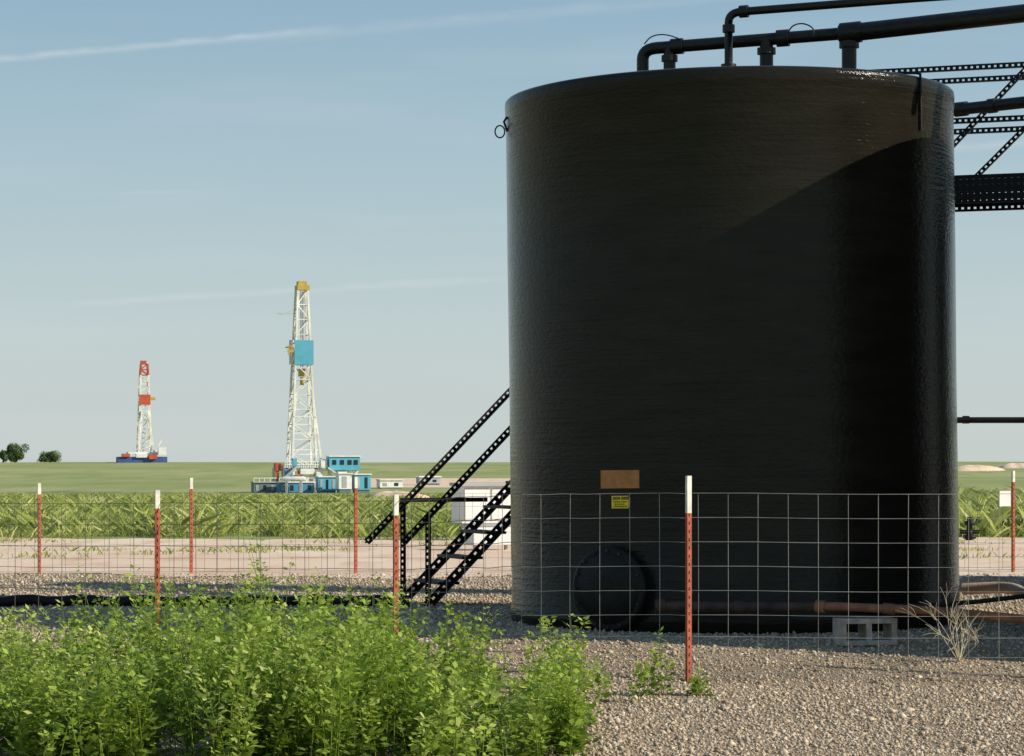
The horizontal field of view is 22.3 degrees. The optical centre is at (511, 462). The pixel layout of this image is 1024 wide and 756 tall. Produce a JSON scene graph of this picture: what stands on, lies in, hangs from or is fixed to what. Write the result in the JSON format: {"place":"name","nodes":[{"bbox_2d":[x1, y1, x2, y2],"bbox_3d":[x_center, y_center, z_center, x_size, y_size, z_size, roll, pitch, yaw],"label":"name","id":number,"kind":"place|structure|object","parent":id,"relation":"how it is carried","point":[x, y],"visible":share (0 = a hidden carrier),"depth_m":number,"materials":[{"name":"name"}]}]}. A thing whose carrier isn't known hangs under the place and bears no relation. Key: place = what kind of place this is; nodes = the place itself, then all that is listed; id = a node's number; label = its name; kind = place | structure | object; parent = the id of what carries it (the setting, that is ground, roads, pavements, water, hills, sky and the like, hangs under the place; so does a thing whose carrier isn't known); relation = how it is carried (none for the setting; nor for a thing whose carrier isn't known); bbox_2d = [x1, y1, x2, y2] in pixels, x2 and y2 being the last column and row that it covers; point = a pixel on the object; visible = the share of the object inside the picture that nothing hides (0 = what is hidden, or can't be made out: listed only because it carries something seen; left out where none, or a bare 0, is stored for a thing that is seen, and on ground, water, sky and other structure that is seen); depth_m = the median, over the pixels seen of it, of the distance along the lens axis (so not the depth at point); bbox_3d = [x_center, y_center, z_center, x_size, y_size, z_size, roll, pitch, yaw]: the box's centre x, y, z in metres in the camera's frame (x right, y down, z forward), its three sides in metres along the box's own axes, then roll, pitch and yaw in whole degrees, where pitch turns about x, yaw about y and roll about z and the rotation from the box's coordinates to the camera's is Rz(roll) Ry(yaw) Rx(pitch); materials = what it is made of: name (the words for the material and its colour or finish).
{"place":"outdoors","nodes":[
{"label":"outdoors","id":0,"kind":"place"},
{"bbox_2d":[0,571,1023,755],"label":"gravel pad","id":1,"kind":"object","parent":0,"point":[917,670],"visible":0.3,"depth_m":17.68,"materials":[{"name":"grey gravel"}]},
{"bbox_2d":[0,594,410,606],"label":"ground pipe","id":2,"kind":"object","parent":1,"relation":"on","point":[22,600],"visible":0.58,"depth_m":23.31,"materials":[{"name":"metal"}]},
{"bbox_2d":[0,523,612,755],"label":"weed thicket","id":3,"kind":"object","parent":1,"relation":"on","point":[261,693],"visible":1,"depth_m":13.44,"materials":[{"name":"green plant"}]},
{"bbox_2d":[365,388,510,605],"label":"staircase","id":4,"kind":"structure","parent":1,"relation":"on","point":[428,574],"depth_m":24.05,"materials":[{"name":"metal"}]},
{"bbox_2d":[0,476,1023,681],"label":"wire fence","id":5,"kind":"object","parent":1,"relation":"on","point":[688,577],"visible":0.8,"depth_m":17.49,"materials":[{"name":"metal"}]},
{"bbox_2d":[626,661,653,701],"bbox_3d":[0.804,1.371,16.244,0.169,0.266,0.193,0,0,-26],"label":"weed plant","id":6,"kind":"object","parent":1,"relation":"on","point":[644,672],"visible":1,"depth_m":16.22,"materials":[{"name":"green plant"}]},
{"bbox_2d":[634,626,675,695],"bbox_3d":[0.924,1.273,16.606,0.285,0.454,0.187,0,0,27],"label":"weed plant","id":7,"kind":"object","parent":1,"relation":"on","point":[655,684],"visible":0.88,"depth_m":16.59,"materials":[{"name":"green plant"}]},
{"bbox_2d":[684,666,715,696],"bbox_3d":[1.193,1.407,16.625,0.187,0.200,0.201,0,0,-10],"label":"weed plant","id":8,"kind":"object","parent":1,"relation":"on","point":[696,682],"visible":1,"depth_m":16.61,"materials":[{"name":"green plant"}]},
{"bbox_2d":[494,66,960,633],"bbox_3d":[1.761,-0.914,21.400,3.768,4.430,3.684,-1,0,0],"label":"storage tank","id":9,"kind":"object","parent":1,"relation":"on","point":[732,290],"visible":0.91,"depth_m":19.77,"materials":[{"name":"black metal"}]},
{"bbox_2d":[637,4,1023,70],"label":"overhead pipe","id":10,"kind":"object","parent":9,"relation":"on","point":[849,36],"visible":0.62,"depth_m":20.89,"materials":[{"name":"black metal"}]},
{"bbox_2d":[644,34,683,43],"bbox_3d":[1.258,-3.467,21.300,0.356,0.086,0.012,0,0,0],"label":"cable","id":11,"kind":"object","parent":10,"relation":"hanging from","point":[661,34],"visible":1,"depth_m":21.30,"materials":[{"name":"metal"}]},
{"bbox_2d":[787,23,813,35],"bbox_3d":[2.318,-3.475,20.893,0.232,0.116,0.035,0,0,24],"label":"cable","id":12,"kind":"object","parent":10,"relation":"hanging from","point":[803,24],"visible":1,"depth_m":20.89,"materials":[{"name":"rubber"}]},
{"bbox_2d":[721,0,944,65],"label":"vent pipe","id":13,"kind":"object","parent":9,"relation":"attached to","point":[728,25],"visible":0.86,"depth_m":20.72,"materials":[{"name":"black metal"}]},
{"bbox_2d":[957,416,1023,423],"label":"equalizer pipe","id":14,"kind":"object","parent":9,"relation":"attached to","point":[965,419],"visible":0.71,"depth_m":23.55,"materials":[{"name":"black metal"}]},
{"bbox_2d":[655,599,817,613],"bbox_3d":[1.666,1.073,19.285,1.218,0.109,0.117,0,0,7],"label":"dark base pipe","id":15,"kind":"object","parent":1,"relation":"on","point":[662,606],"visible":0.88,"depth_m":19.25,"materials":[{"name":"black metal"}]},
{"bbox_2d":[833,617,896,645],"bbox_3d":[2.528,1.210,18.620,0.420,0.190,0.190,0,0,-11],"label":"concrete block","id":16,"kind":"object","parent":1,"relation":"on","point":[865,630],"depth_m":18.55,"materials":[{"name":"grey concrete"}]},
{"bbox_2d":[814,600,1023,622],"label":"rusty base pipe","id":17,"kind":"object","parent":16,"relation":"on","point":[884,608],"visible":0.91,"depth_m":18.43,"materials":[{"name":"brown metal"}]},
{"bbox_2d":[896,583,987,661],"bbox_3d":[2.993,1.110,17.858,0.672,0.563,0.675,0,0,0],"label":"dry shrub","id":18,"kind":"object","parent":1,"relation":"on","point":[961,641],"visible":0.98,"depth_m":17.96,"materials":[{"name":"plant"}]},
{"bbox_2d":[871,62,1023,211],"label":"catwalk","id":19,"kind":"object","parent":1,"relation":"on","point":[1009,187],"visible":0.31,"depth_m":24.55,"materials":[{"name":"metal"}]},
{"bbox_2d":[954,96,1023,116],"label":"walkway pipe","id":20,"kind":"object","parent":19,"relation":"attached to","point":[988,106],"visible":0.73,"depth_m":23.77,"materials":[{"name":"black metal"}]},
{"bbox_2d":[961,582,1023,594],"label":"tan pipe elbow","id":21,"kind":"object","parent":1,"relation":"on","point":[995,587],"visible":0.93,"depth_m":22.07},
{"bbox_2d":[0,484,1023,538],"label":"meadow grass","id":22,"kind":"structure","parent":0,"point":[69,521],"depth_m":49.32,"materials":[{"name":"green plant"}]},
{"bbox_2d":[0,537,1023,578],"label":"dirt road","id":23,"kind":"structure","parent":0,"point":[498,556],"depth_m":34.80,"materials":[{"name":"beige soil"}]},
{"bbox_2d":[449,482,510,535],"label":"equipment shed","id":24,"kind":"structure","parent":23,"relation":"on","point":[469,511],"depth_m":42.93,"materials":[{"name":"white paint"}]},
{"bbox_2d":[464,489,489,519],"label":"door","id":25,"kind":"structure","parent":24,"relation":"in","point":[470,511],"depth_m":42.85,"materials":[{"name":"white paint"}]},
{"bbox_2d":[492,489,510,519],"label":"door","id":26,"kind":"structure","parent":24,"relation":"in","point":[497,514],"depth_m":43.03,"materials":[{"name":"white paint"}]},
{"bbox_2d":[464,523,510,549],"bbox_3d":[-0.319,1.107,38.167,0.690,0.418,0.390,0,0,-22],"label":"meter box","id":27,"kind":"object","parent":23,"relation":"on","point":[475,539],"visible":0.48,"depth_m":38.02,"materials":[{"name":"white paint"}]},
{"bbox_2d":[960,517,979,539],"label":"wellhead valve","id":28,"kind":"object","parent":23,"relation":"on","point":[971,530],"visible":0.8,"depth_m":42.95,"materials":[{"name":"metal"}]},
{"bbox_2d":[0,462,1023,539],"bbox_3d":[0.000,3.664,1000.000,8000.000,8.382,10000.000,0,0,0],"label":"ground","id":29,"kind":"structure","parent":0,"point":[110,477],"depth_m":785.14,"materials":[{"name":"green plant"}]},
{"bbox_2d":[0,449,7,462],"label":"tree","id":30,"kind":"object","parent":29,"relation":"on","point":[3,455],"visible":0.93,"depth_m":1194.28,"materials":[{"name":"green plant"}]},
{"bbox_2d":[6,443,28,462],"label":"tree","id":31,"kind":"object","parent":29,"relation":"on","point":[15,452],"visible":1,"depth_m":1179.15,"materials":[{"name":"green plant"}]},
{"bbox_2d":[36,450,60,461],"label":"tree","id":32,"kind":"object","parent":29,"relation":"on","point":[51,456],"visible":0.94,"depth_m":1177.86,"materials":[{"name":"green plant"}]},
{"bbox_2d":[116,361,166,462],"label":"drilling rig","id":33,"kind":"object","parent":29,"relation":"on","point":[142,457],"visible":1,"depth_m":1139.66,"materials":[{"name":"white metal"}]},
{"bbox_2d":[250,478,276,492],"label":"mud tank","id":34,"kind":"object","parent":29,"relation":"on","point":[259,486],"visible":0.94,"depth_m":530.02,"materials":[{"name":"grey metal"}]},
{"bbox_2d":[165,514,378,533],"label":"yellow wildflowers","id":35,"kind":"object","parent":29,"relation":"on","point":[253,520],"visible":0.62,"depth_m":44.89,"materials":[{"name":"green plant"}]},
{"bbox_2d":[282,476,305,492],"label":"fuel tank","id":36,"kind":"object","parent":29,"relation":"on","point":[286,479],"visible":0.94,"depth_m":525.53,"materials":[{"name":"white metal"}]},
{"bbox_2d":[275,478,315,492],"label":"mud tank","id":37,"kind":"object","parent":29,"relation":"on","point":[307,486],"visible":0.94,"depth_m":528.10,"materials":[{"name":"blue metal"}]},
{"bbox_2d":[272,281,360,481],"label":"drilling rig","id":38,"kind":"object","parent":29,"relation":"on","point":[301,352],"visible":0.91,"depth_m":548.06,"materials":[{"name":"white metal"}]},
{"bbox_2d":[314,476,336,492],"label":"generator house","id":39,"kind":"structure","parent":29,"relation":"on","point":[325,484],"depth_m":531.05,"materials":[{"name":"white paint"}]},
{"bbox_2d":[335,473,352,492],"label":"site cabin","id":40,"kind":"object","parent":29,"relation":"on","point":[343,482],"visible":0.91,"depth_m":526.02,"materials":[{"name":"white metal"}]},
{"bbox_2d":[342,476,346,486],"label":"door","id":41,"kind":"structure","parent":40,"relation":"in","point":[344,478],"depth_m":525.89,"materials":[{"name":"grey metal"}]},
{"bbox_2d":[352,474,371,492],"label":"site cabin","id":42,"kind":"object","parent":29,"relation":"on","point":[364,483],"visible":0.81,"depth_m":527.12,"materials":[{"name":"blue metal"}]},
{"bbox_2d":[365,477,367,487],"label":"door","id":43,"kind":"structure","parent":42,"relation":"in","point":[366,478],"depth_m":527.18,"materials":[{"name":"metal"}]},
{"bbox_2d":[376,479,403,488],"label":"storage container","id":44,"kind":"object","parent":29,"relation":"on","point":[389,483],"visible":0.93,"depth_m":590.06,"materials":[{"name":"white metal"}]},
{"bbox_2d":[364,491,428,497],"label":"dirt mound","id":45,"kind":"object","parent":29,"relation":"on","point":[390,493],"visible":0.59,"depth_m":94.44,"materials":[{"name":"beige soil"}]},
{"bbox_2d":[308,478,509,487],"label":"drilling pad","id":46,"kind":"object","parent":29,"relation":"on","point":[412,483],"visible":0.2,"depth_m":681.71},
{"bbox_2d":[415,476,441,484],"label":"storage container","id":47,"kind":"object","parent":29,"relation":"on","point":[435,480],"visible":0.73,"depth_m":630.27,"materials":[{"name":"white metal"}]},
{"bbox_2d":[0,471,1023,573],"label":"wire fence","id":48,"kind":"object","parent":29,"relation":"on","point":[1013,556],"visible":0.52,"depth_m":30.06,"materials":[{"name":"metal"}]},
{"bbox_2d":[999,488,1010,505],"bbox_3d":[5.763,0.407,30.433,0.165,0.213,0.034,0,0,-29],"label":"fence sign","id":49,"kind":"object","parent":48,"relation":"attached to","point":[1004,498],"visible":1,"depth_m":30.42,"materials":[{"name":"white paint"}]},
{"bbox_2d":[958,465,1003,470],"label":"dirt mound","id":50,"kind":"object","parent":29,"relation":"on","point":[975,468],"visible":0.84,"depth_m":894.33,"materials":[{"name":"beige soil"}]},
{"bbox_2d":[994,463,1023,467],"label":"dirt mound","id":51,"kind":"object","parent":29,"relation":"on","point":[1014,465],"visible":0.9,"depth_m":955.78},
{"bbox_2d":[0,535,1023,558],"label":"roadside grass","id":52,"kind":"structure","parent":0,"point":[240,550],"depth_m":37.76,"materials":[{"name":"green plant"}]},
{"bbox_2d":[0,0,1023,461],"label":"sky","id":53,"kind":"structure","parent":0,"point":[172,171],"materials":[{"name":"blue"}]},
{"bbox_2d":[895,594,1023,606],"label":"hose","id":54,"kind":"object","parent":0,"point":[989,600],"visible":0.54,"depth_m":19.10,"materials":[{"name":"rubber"}]}
]}

